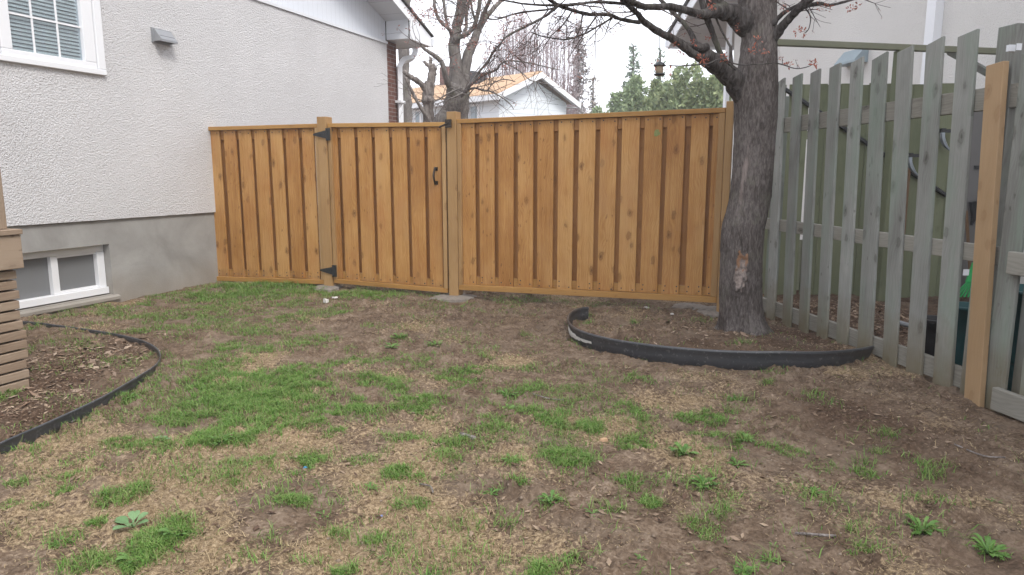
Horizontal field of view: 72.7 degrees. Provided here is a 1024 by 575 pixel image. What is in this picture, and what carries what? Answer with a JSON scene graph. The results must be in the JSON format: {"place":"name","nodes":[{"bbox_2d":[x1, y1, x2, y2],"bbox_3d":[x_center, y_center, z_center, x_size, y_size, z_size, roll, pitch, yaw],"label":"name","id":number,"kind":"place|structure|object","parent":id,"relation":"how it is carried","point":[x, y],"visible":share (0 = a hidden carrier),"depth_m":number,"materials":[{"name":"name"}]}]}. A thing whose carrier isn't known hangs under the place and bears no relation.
{"place":"outdoors","nodes":[
{"label":"outdoors","id":0,"kind":"place"},
{"bbox_2d":[0,264,1023,574],"bbox_3d":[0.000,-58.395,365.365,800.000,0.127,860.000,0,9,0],"label":"ground","id":1,"kind":"structure","parent":0,"point":[970,476],"depth_m":3.42,"materials":[{"name":"soil"}]},
{"bbox_2d":[0,170,29,393],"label":"deck","id":2,"kind":"structure","parent":1,"relation":"on","point":[13,354],"depth_m":4.29,"materials":[{"name":"beige wood"}]},
{"bbox_2d":[46,536,71,547],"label":"weed plant","id":3,"kind":"object","parent":1,"relation":"on","point":[58,544],"visible":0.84,"depth_m":2.60,"materials":[{"name":"green plant"}]},
{"bbox_2d":[0,321,160,454],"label":"lawn edging","id":4,"kind":"object","parent":1,"relation":"on","point":[32,434],"visible":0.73,"depth_m":3.92,"materials":[{"name":"black plastic"}]},
{"bbox_2d":[112,510,148,529],"bbox_3d":[-1.474,0.906,2.682,0.136,0.050,0.132,0,9,0],"label":"weed plant","id":5,"kind":"object","parent":1,"relation":"on","point":[133,515],"visible":0.99,"depth_m":2.70,"materials":[{"name":"green plant"}]},
{"bbox_2d":[116,552,151,566],"bbox_3d":[-1.332,0.954,2.450,0.122,0.039,0.125,0,9,0],"label":"weed plant","id":6,"kind":"object","parent":1,"relation":"on","point":[125,556],"visible":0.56,"depth_m":2.43,"materials":[{"name":"green plant"}]},
{"bbox_2d":[158,525,188,539],"bbox_3d":[-1.253,0.906,2.582,0.106,0.044,0.099,-4,10,-24],"label":"weed plant","id":7,"kind":"object","parent":1,"relation":"on","point":[166,529],"visible":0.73,"depth_m":2.57,"materials":[{"name":"green plant"}]},
{"bbox_2d":[0,0,434,316],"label":"stucco house","id":8,"kind":"structure","parent":1,"relation":"on","point":[111,111],"depth_m":7.72,"materials":[{"name":"paint"}]},
{"bbox_2d":[0,0,106,75],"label":"window","id":9,"kind":"structure","parent":8,"relation":"in","point":[56,34],"depth_m":6.72,"materials":[{"name":"white plastic"}]},
{"bbox_2d":[10,245,108,309],"bbox_3d":[-4.678,-0.066,6.611,0.100,0.523,1.800,3,10,20],"label":"basement window","id":10,"kind":"structure","parent":8,"relation":"in","point":[49,276],"depth_m":7.00,"materials":[{"name":"white plastic"}]},
{"bbox_2d":[208,433,234,444],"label":"weed plant","id":11,"kind":"object","parent":1,"relation":"on","point":[228,434],"visible":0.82,"depth_m":3.52,"materials":[{"name":"green plant"}]},
{"bbox_2d":[208,124,323,283],"bbox_3d":[-3.001,-0.989,8.467,1.695,1.910,0.110,3,10,20],"label":"wooden fence","id":12,"kind":"object","parent":1,"relation":"on","point":[267,214],"visible":0.92,"depth_m":8.43,"materials":[{"name":"brown wood"}]},
{"bbox_2d":[315,284,342,291],"bbox_3d":[-2.180,0.014,8.248,0.346,0.085,0.503,0,9,0],"label":"concrete footing","id":13,"kind":"object","parent":1,"relation":"on","point":[332,288],"visible":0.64,"depth_m":8.13,"materials":[{"name":"grey concrete"}]},
{"bbox_2d":[317,117,338,285],"bbox_3d":[-2.151,-0.823,8.163,0.120,2.290,0.128,3,10,20],"label":"fence post","id":14,"kind":"object","parent":13,"relation":"in","point":[324,181],"visible":0.53,"depth_m":8.07,"materials":[{"name":"brown wood"}]},
{"bbox_2d":[313,119,451,292],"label":"garden gate","id":15,"kind":"structure","parent":14,"relation":"attached to","point":[389,199],"depth_m":7.84,"materials":[{"name":"brown wood"}]},
{"bbox_2d":[364,482,378,489],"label":"weed plant","id":16,"kind":"object","parent":1,"relation":"on","point":[370,483],"visible":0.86,"depth_m":3.04,"materials":[{"name":"green plant"}]},
{"bbox_2d":[1,321,750,411],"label":"leaf litter","id":17,"kind":"object","parent":1,"relation":"on","point":[108,365],"visible":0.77,"depth_m":5.03,"materials":[{"name":"brown plant"}]},
{"bbox_2d":[385,342,400,347],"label":"weed plant","id":18,"kind":"object","parent":1,"relation":"on","point":[392,345],"visible":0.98,"depth_m":5.45,"materials":[{"name":"green plant"}]},
{"bbox_2d":[398,0,412,122],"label":"downspout","id":19,"kind":"object","parent":1,"relation":"on","point":[407,109],"visible":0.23,"depth_m":14.92,"materials":[{"name":"white metal"}]},
{"bbox_2d":[380,57,438,121],"bbox_3d":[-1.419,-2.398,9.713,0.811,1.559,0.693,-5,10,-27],"label":"dead tree","id":20,"kind":"object","parent":1,"relation":"on","point":[427,87],"visible":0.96,"depth_m":9.51,"materials":[{"name":"grey plant"}]},
{"bbox_2d":[419,483,433,492],"bbox_3d":[-0.368,0.879,3.067,0.027,0.014,0.119,-7,11,-36],"label":"fallen stick","id":21,"kind":"object","parent":1,"relation":"on","point":[430,486],"visible":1,"depth_m":3.08,"materials":[{"name":"wood"}]},
{"bbox_2d":[429,293,476,302],"bbox_3d":[-0.643,0.119,7.718,0.541,0.087,0.443,0,9,0],"label":"concrete footing","id":22,"kind":"object","parent":1,"relation":"on","point":[463,297],"visible":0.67,"depth_m":7.58,"materials":[{"name":"grey concrete"}]},
{"bbox_2d":[447,111,462,295],"bbox_3d":[-0.622,-0.735,7.599,0.112,2.298,0.120,3,10,20],"label":"fence post","id":23,"kind":"object","parent":1,"relation":"in","point":[452,175],"visible":0.54,"depth_m":7.51,"materials":[{"name":"brown wood"}]},
{"bbox_2d":[459,432,475,439],"bbox_3d":[-0.234,0.782,3.665,0.022,0.042,0.125,-8,12,-39],"label":"fallen stick","id":24,"kind":"object","parent":1,"relation":"on","point":[467,435],"visible":0.73,"depth_m":3.64,"materials":[{"name":"wood"}]},
{"bbox_2d":[382,0,573,121],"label":"maple tree","id":25,"kind":"object","parent":1,"relation":"on","point":[457,82],"visible":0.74,"depth_m":9.99,"materials":[{"name":"grey plant"}]},
{"bbox_2d":[482,488,499,495],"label":"weed plant","id":26,"kind":"object","parent":1,"relation":"on","point":[491,489],"visible":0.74,"depth_m":3.02,"materials":[{"name":"green plant"}]},
{"bbox_2d":[0,281,986,573],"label":"leaf litter","id":27,"kind":"object","parent":1,"relation":"on","point":[36,401],"visible":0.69,"depth_m":3.53,"materials":[{"name":"brown plant"}]},
{"bbox_2d":[411,66,580,121],"bbox_3d":[-4.615,-6.796,32.509,16.060,6.220,4.806,9,13,43],"label":"white bungalow","id":28,"kind":"object","parent":1,"relation":"on","point":[521,97],"visible":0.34,"depth_m":26.91,"materials":[{"name":"white paint"}]},
{"bbox_2d":[414,110,421,121],"bbox_3d":[-3.920,-6.556,29.100,0.485,1.700,0.074,9,13,43],"label":"window","id":29,"kind":"structure","parent":28,"relation":"in","point":[419,118],"depth_m":28.94,"materials":[{"name":"white glass"}]},
{"bbox_2d":[469,103,479,118],"bbox_3d":[-1.444,-6.168,26.727,0.584,1.700,0.074,9,13,43],"label":"window","id":30,"kind":"structure","parent":28,"relation":"in","point":[473,106],"depth_m":26.59,"materials":[{"name":"white glass"}]},
{"bbox_2d":[497,388,518,397],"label":"weed plant","id":31,"kind":"object","parent":1,"relation":"on","point":[507,392],"visible":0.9,"depth_m":4.34,"materials":[{"name":"green plant"}]},
{"bbox_2d":[0,281,1017,574],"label":"thatch","id":32,"kind":"object","parent":1,"relation":"on","point":[386,475],"visible":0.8,"depth_m":3.10,"materials":[{"name":"plant"}]},
{"bbox_2d":[0,281,1023,574],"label":"thin grass","id":33,"kind":"structure","parent":1,"relation":"on","point":[168,441],"depth_m":3.68,"materials":[{"name":"plant"}]},
{"bbox_2d":[0,285,1023,574],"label":"straw","id":34,"kind":"object","parent":1,"relation":"on","point":[420,485],"visible":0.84,"depth_m":2.99,"materials":[{"name":"beige plant"}]},
{"bbox_2d":[0,288,1023,574],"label":"soil crumbs","id":35,"kind":"object","parent":1,"relation":"on","point":[520,454],"visible":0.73,"depth_m":3.20,"materials":[{"name":"brown soil"}]},
{"bbox_2d":[475,4,565,83],"bbox_3d":[0.335,-8.736,33.143,4.548,9.690,4.182,0,9,0],"label":"bare tree","id":36,"kind":"object","parent":1,"relation":"on","point":[520,68],"visible":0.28,"depth_m":32.47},
{"bbox_2d":[532,393,562,399],"bbox_3d":[0.215,0.666,4.237,0.201,0.023,0.019,4,10,23],"label":"fallen stick","id":37,"kind":"object","parent":1,"relation":"on","point":[545,397],"visible":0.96,"depth_m":4.24,"materials":[{"name":"grey wood"}]},
{"bbox_2d":[537,490,563,504],"bbox_3d":[0.161,0.887,2.923,0.111,0.040,0.101,0,9,0],"label":"weed plant","id":38,"kind":"object","parent":1,"relation":"on","point":[550,499],"visible":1,"depth_m":2.93,"materials":[{"name":"green plant"}]},
{"bbox_2d":[534,10,589,113],"bbox_3d":[2.449,-9.025,34.952,3.435,9.676,4.338,0,9,0],"label":"bare tree","id":39,"kind":"object","parent":1,"relation":"on","point":[563,76],"visible":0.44,"depth_m":34.00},
{"bbox_2d":[569,19,590,113],"bbox_3d":[3.954,-9.834,38.928,2.178,9.950,2.381,6,11,32],"label":"conifer tree","id":40,"kind":"object","parent":1,"relation":"on","point":[581,88],"visible":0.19,"depth_m":38.46,"materials":[{"name":"grey plant"}]},
{"bbox_2d":[586,77,599,112],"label":"conifer tree","id":41,"kind":"object","parent":1,"relation":"on","point":[593,102],"visible":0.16,"depth_m":40.66,"materials":[{"name":"grey plant"}]},
{"bbox_2d":[600,437,607,441],"bbox_3d":[0.478,0.792,3.638,0.047,0.012,0.038,0,9,0],"label":"wood chip","id":42,"kind":"object","parent":1,"relation":"on","point":[604,439],"visible":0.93,"depth_m":3.62,"materials":[{"name":"beige wood"}]},
{"bbox_2d":[592,92,621,112],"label":"cedar tree","id":43,"kind":"object","parent":1,"relation":"on","point":[596,109],"visible":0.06,"depth_m":27.12,"materials":[{"name":"green plant"}]},
{"bbox_2d":[620,43,643,99],"bbox_3d":[5.778,-7.706,33.133,1.887,7.616,1.881,-8,12,-39],"label":"conifer tree","id":44,"kind":"object","parent":1,"relation":"on","point":[632,60],"visible":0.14,"depth_m":32.68,"materials":[{"name":"green plant"}]},
{"bbox_2d":[612,73,662,111],"bbox_3d":[4.823,-5.425,26.447,4.054,5.276,4.492,0,9,0],"label":"cedar tree","id":45,"kind":"object","parent":1,"relation":"on","point":[634,87],"visible":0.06,"depth_m":25.54,"materials":[{"name":"green plant"}]},
{"bbox_2d":[627,77,664,111],"bbox_3d":[5.059,-5.013,25.096,3.174,4.898,3.471,0,9,0],"label":"cedar tree","id":46,"kind":"object","parent":1,"relation":"on","point":[655,85],"visible":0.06,"depth_m":24.55,"materials":[{"name":"green plant"}]},
{"bbox_2d":[649,46,665,86],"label":"conifer tree","id":47,"kind":"object","parent":1,"relation":"on","point":[658,77],"visible":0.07,"depth_m":31.74,"materials":[{"name":"green plant"}]},
{"bbox_2d":[425,0,890,335],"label":"maple tree","id":48,"kind":"object","parent":1,"relation":"on","point":[750,83],"visible":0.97,"depth_m":5.49,"materials":[{"name":"brown plant"}]},
{"bbox_2d":[653,36,665,75],"bbox_3d":[1.075,-1.690,5.060,0.093,0.291,0.093,0,9,0],"label":"bird feeder","id":49,"kind":"object","parent":48,"relation":"hanging from","point":[659,65],"visible":1,"depth_m":5.05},
{"bbox_2d":[647,61,706,110],"bbox_3d":[5.972,-4.933,23.669,3.396,5.201,4.904,-9,13,-44],"label":"cedar tree","id":50,"kind":"object","parent":1,"relation":"on","point":[673,98],"visible":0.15,"depth_m":22.99,"materials":[{"name":"green plant"}]},
{"bbox_2d":[668,442,698,455],"bbox_3d":[0.833,0.797,3.403,0.146,0.057,0.142,0,9,0],"label":"weed plant","id":51,"kind":"object","parent":1,"relation":"on","point":[680,452],"visible":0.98,"depth_m":3.41,"materials":[{"name":"green plant"}]},
{"bbox_2d":[670,303,704,308],"bbox_3d":[1.820,0.208,7.209,0.411,0.087,0.257,0,9,0],"label":"concrete footing","id":52,"kind":"object","parent":1,"relation":"on","point":[684,305],"visible":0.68,"depth_m":7.14,"materials":[{"name":"grey concrete"}]},
{"bbox_2d":[691,474,718,489],"bbox_3d":[0.834,0.855,3.035,0.128,0.042,0.123,5,11,28],"label":"weed plant","id":53,"kind":"object","parent":1,"relation":"on","point":[704,484],"visible":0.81,"depth_m":3.05,"materials":[{"name":"green plant"}]},
{"bbox_2d":[692,305,718,317],"bbox_3d":[1.943,0.242,6.843,0.327,0.086,0.545,0,9,0],"label":"concrete footing","id":54,"kind":"object","parent":1,"relation":"on","point":[711,311],"visible":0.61,"depth_m":6.74,"materials":[{"name":"grey concrete"}]},
{"bbox_2d":[716,101,733,311],"bbox_3d":[2.021,-0.579,6.624,0.064,2.305,0.150,3,10,20],"label":"fence post","id":55,"kind":"object","parent":54,"relation":"on","point":[728,145],"visible":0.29,"depth_m":6.47,"materials":[{"name":"brown wood"}]},
{"bbox_2d":[457,108,725,302],"bbox_3d":[0.712,-0.823,7.080,2.727,1.863,0.110,3,10,20],"label":"wooden fence","id":56,"kind":"object","parent":55,"relation":"attached to","point":[619,205],"visible":1,"depth_m":7.02,"materials":[{"name":"brown wood"}]},
{"bbox_2d":[693,74,731,108],"bbox_3d":[6.637,-4.739,22.547,3.193,5.180,3.010,0,9,0],"label":"cedar tree","id":57,"kind":"object","parent":1,"relation":"on","point":[712,92],"visible":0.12,"depth_m":21.74,"materials":[{"name":"green plant"}]},
{"bbox_2d":[567,307,873,370],"bbox_3d":[1.383,0.432,5.441,2.510,0.213,1.140,7,11,35],"label":"lawn edging","id":58,"kind":"object","parent":1,"relation":"on","point":[738,360],"visible":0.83,"depth_m":4.89,"materials":[{"name":"black plastic"}]},
{"bbox_2d":[726,456,749,467],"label":"weed plant","id":59,"kind":"object","parent":1,"relation":"on","point":[733,463],"visible":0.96,"depth_m":3.28,"materials":[{"name":"green plant"}]},
{"bbox_2d":[736,433,754,441],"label":"weed plant","id":60,"kind":"object","parent":1,"relation":"on","point":[750,439],"visible":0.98,"depth_m":3.50,"materials":[{"name":"green plant"}]},
{"bbox_2d":[734,561,757,574],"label":"weed plant","id":61,"kind":"object","parent":1,"relation":"on","point":[747,567],"visible":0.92,"depth_m":2.39,"materials":[{"name":"green plant"}]},
{"bbox_2d":[761,553,779,563],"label":"weed plant","id":62,"kind":"object","parent":1,"relation":"on","point":[770,558],"visible":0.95,"depth_m":2.47,"materials":[{"name":"green plant"}]},
{"bbox_2d":[800,486,826,495],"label":"weed plant","id":63,"kind":"object","parent":1,"relation":"on","point":[815,490],"visible":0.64,"depth_m":2.99,"materials":[{"name":"green plant"}]},
{"bbox_2d":[795,532,835,536],"bbox_3d":[1.136,0.924,2.607,0.143,0.017,0.009,2,10,14],"label":"fallen stick","id":64,"kind":"object","parent":1,"relation":"on","point":[814,534],"visible":1,"depth_m":2.60,"materials":[{"name":"grey wood"}]},
{"bbox_2d":[665,0,1023,283],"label":"neighbour house","id":65,"kind":"structure","parent":1,"relation":"on","point":[921,22],"depth_m":9.58,"materials":[{"name":"beige paint"}]},
{"bbox_2d":[764,299,929,346],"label":"mulch","id":66,"kind":"object","parent":1,"relation":"on","point":[852,314],"visible":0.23,"depth_m":6.73,"materials":[{"name":"brown plant"}]},
{"bbox_2d":[900,321,908,327],"bbox_3d":[3.462,0.342,5.963,0.044,0.044,0.476,-2,10,-12],"label":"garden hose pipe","id":67,"kind":"object","parent":66,"relation":"on","point":[904,324],"depth_m":6.07,"materials":[{"name":"white plastic"}]},
{"bbox_2d":[762,83,953,297],"bbox_3d":[3.793,-1.005,7.673,2.137,2.407,0.060,1,9,4],"label":"green board screen","id":68,"kind":"object","parent":1,"relation":"on","point":[941,183],"visible":0.19,"depth_m":7.64,"materials":[{"name":"green wood"}]},
{"bbox_2d":[785,87,945,196],"bbox_3d":[3.814,-1.568,7.521,1.803,1.171,0.066,1,9,4],"label":"handrail","id":69,"kind":"object","parent":68,"relation":"attached to","point":[865,142],"visible":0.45,"depth_m":7.49,"materials":[{"name":"black metal"}]},
{"bbox_2d":[903,153,918,254],"bbox_3d":[4.301,-0.753,7.579,0.148,1.396,0.121,1,9,4],"label":"garden tool","id":70,"kind":"object","parent":68,"relation":"hanging from","point":[911,168],"visible":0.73,"depth_m":7.47,"materials":[{"name":"black metal"}]},
{"bbox_2d":[939,128,950,149],"bbox_3d":[4.612,-1.573,7.422,0.148,0.239,0.121,1,9,4],"label":"garden tool","id":71,"kind":"object","parent":68,"relation":"hanging from","point":[942,131],"visible":0.87,"depth_m":7.37,"materials":[{"name":"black metal"}]},
{"bbox_2d":[778,39,995,300],"bbox_3d":[4.585,-1.097,7.468,4.560,2.854,0.105,-2,9,-11],"label":"timber frame","id":72,"kind":"object","parent":1,"relation":"on","point":[950,51],"visible":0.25,"depth_m":7.25,"materials":[{"name":"wood"}]},
{"bbox_2d":[763,23,1023,421],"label":"picket fence","id":73,"kind":"object","parent":1,"relation":"on","point":[994,253],"visible":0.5,"depth_m":4.56,"materials":[{"name":"grey wood"}]},
{"bbox_2d":[903,514,944,534],"bbox_3d":[1.569,0.912,2.653,0.134,0.046,0.148,0,9,0],"label":"weed plant","id":74,"kind":"object","parent":1,"relation":"on","point":[926,518],"visible":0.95,"depth_m":2.66,"materials":[{"name":"green plant"}]},
{"bbox_2d":[925,315,936,355],"bbox_3d":[3.082,0.371,5.085,0.250,0.300,0.250,0,9,0],"label":"garden tub","id":75,"kind":"object","parent":1,"relation":"on","point":[931,326],"visible":0.3,"depth_m":5.01,"materials":[{"name":"black plastic"}]},
{"bbox_2d":[955,301,968,365],"bbox_3d":[3.135,0.358,4.809,0.290,0.480,0.290,0,9,0],"label":"garden tub","id":76,"kind":"object","parent":1,"relation":"on","point":[962,324],"visible":0.18,"depth_m":4.72,"materials":[{"name":"teal plastic"}]},
{"bbox_2d":[960,190,977,296],"bbox_3d":[4.865,-0.473,7.447,0.330,1.125,0.276,1,9,5],"label":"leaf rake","id":77,"kind":"object","parent":1,"relation":"on","point":[968,273],"visible":0.39,"depth_m":7.39,"materials":[{"name":"green plastic"}]},
{"bbox_2d":[965,201,976,268],"bbox_3d":[5.010,-0.442,7.631,0.163,1.014,0.096,5,11,28],"label":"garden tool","id":78,"kind":"object","parent":1,"relation":"on","point":[973,206],"visible":0.57,"depth_m":7.57,"materials":[{"name":"black metal"}]},
{"bbox_2d":[960,111,982,295],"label":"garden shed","id":79,"kind":"structure","parent":1,"relation":"on","point":[973,180],"depth_m":7.58,"materials":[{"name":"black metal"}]},
{"bbox_2d":[960,111,982,293],"bbox_3d":[5.157,-0.947,7.620,0.560,2.069,0.021,1,9,6],"label":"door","id":80,"kind":"structure","parent":79,"relation":"in","point":[973,180],"depth_m":7.58,"materials":[{"name":"green wood"}]},
{"bbox_2d":[954,443,1005,457],"bbox_3d":[2.294,0.811,3.428,0.045,0.016,0.224,-8,12,-39],"label":"fallen stick","id":81,"kind":"object","parent":1,"relation":"on","point":[981,454],"visible":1,"depth_m":3.39,"materials":[{"name":"grey wood"}]},
{"bbox_2d":[970,533,1011,560],"bbox_3d":[1.736,0.950,2.533,0.126,0.052,0.140,4,10,21],"label":"weed plant","id":82,"kind":"object","parent":1,"relation":"on","point":[984,545],"visible":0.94,"depth_m":2.54,"materials":[{"name":"green plant"}]},
{"bbox_2d":[1007,284,1023,390],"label":"garden tub","id":83,"kind":"object","parent":1,"relation":"on","point":[1015,336],"visible":0.11,"depth_m":4.21,"materials":[{"name":"teal plastic"}]},
{"bbox_2d":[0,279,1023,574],"bbox_3d":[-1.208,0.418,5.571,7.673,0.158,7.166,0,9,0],"label":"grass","id":84,"kind":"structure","parent":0,"point":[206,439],"depth_m":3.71,"materials":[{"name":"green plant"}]},
{"bbox_2d":[396,0,733,112],"label":"sky","id":85,"kind":"structure","parent":0,"point":[612,55],"materials":[{"name":"white"}]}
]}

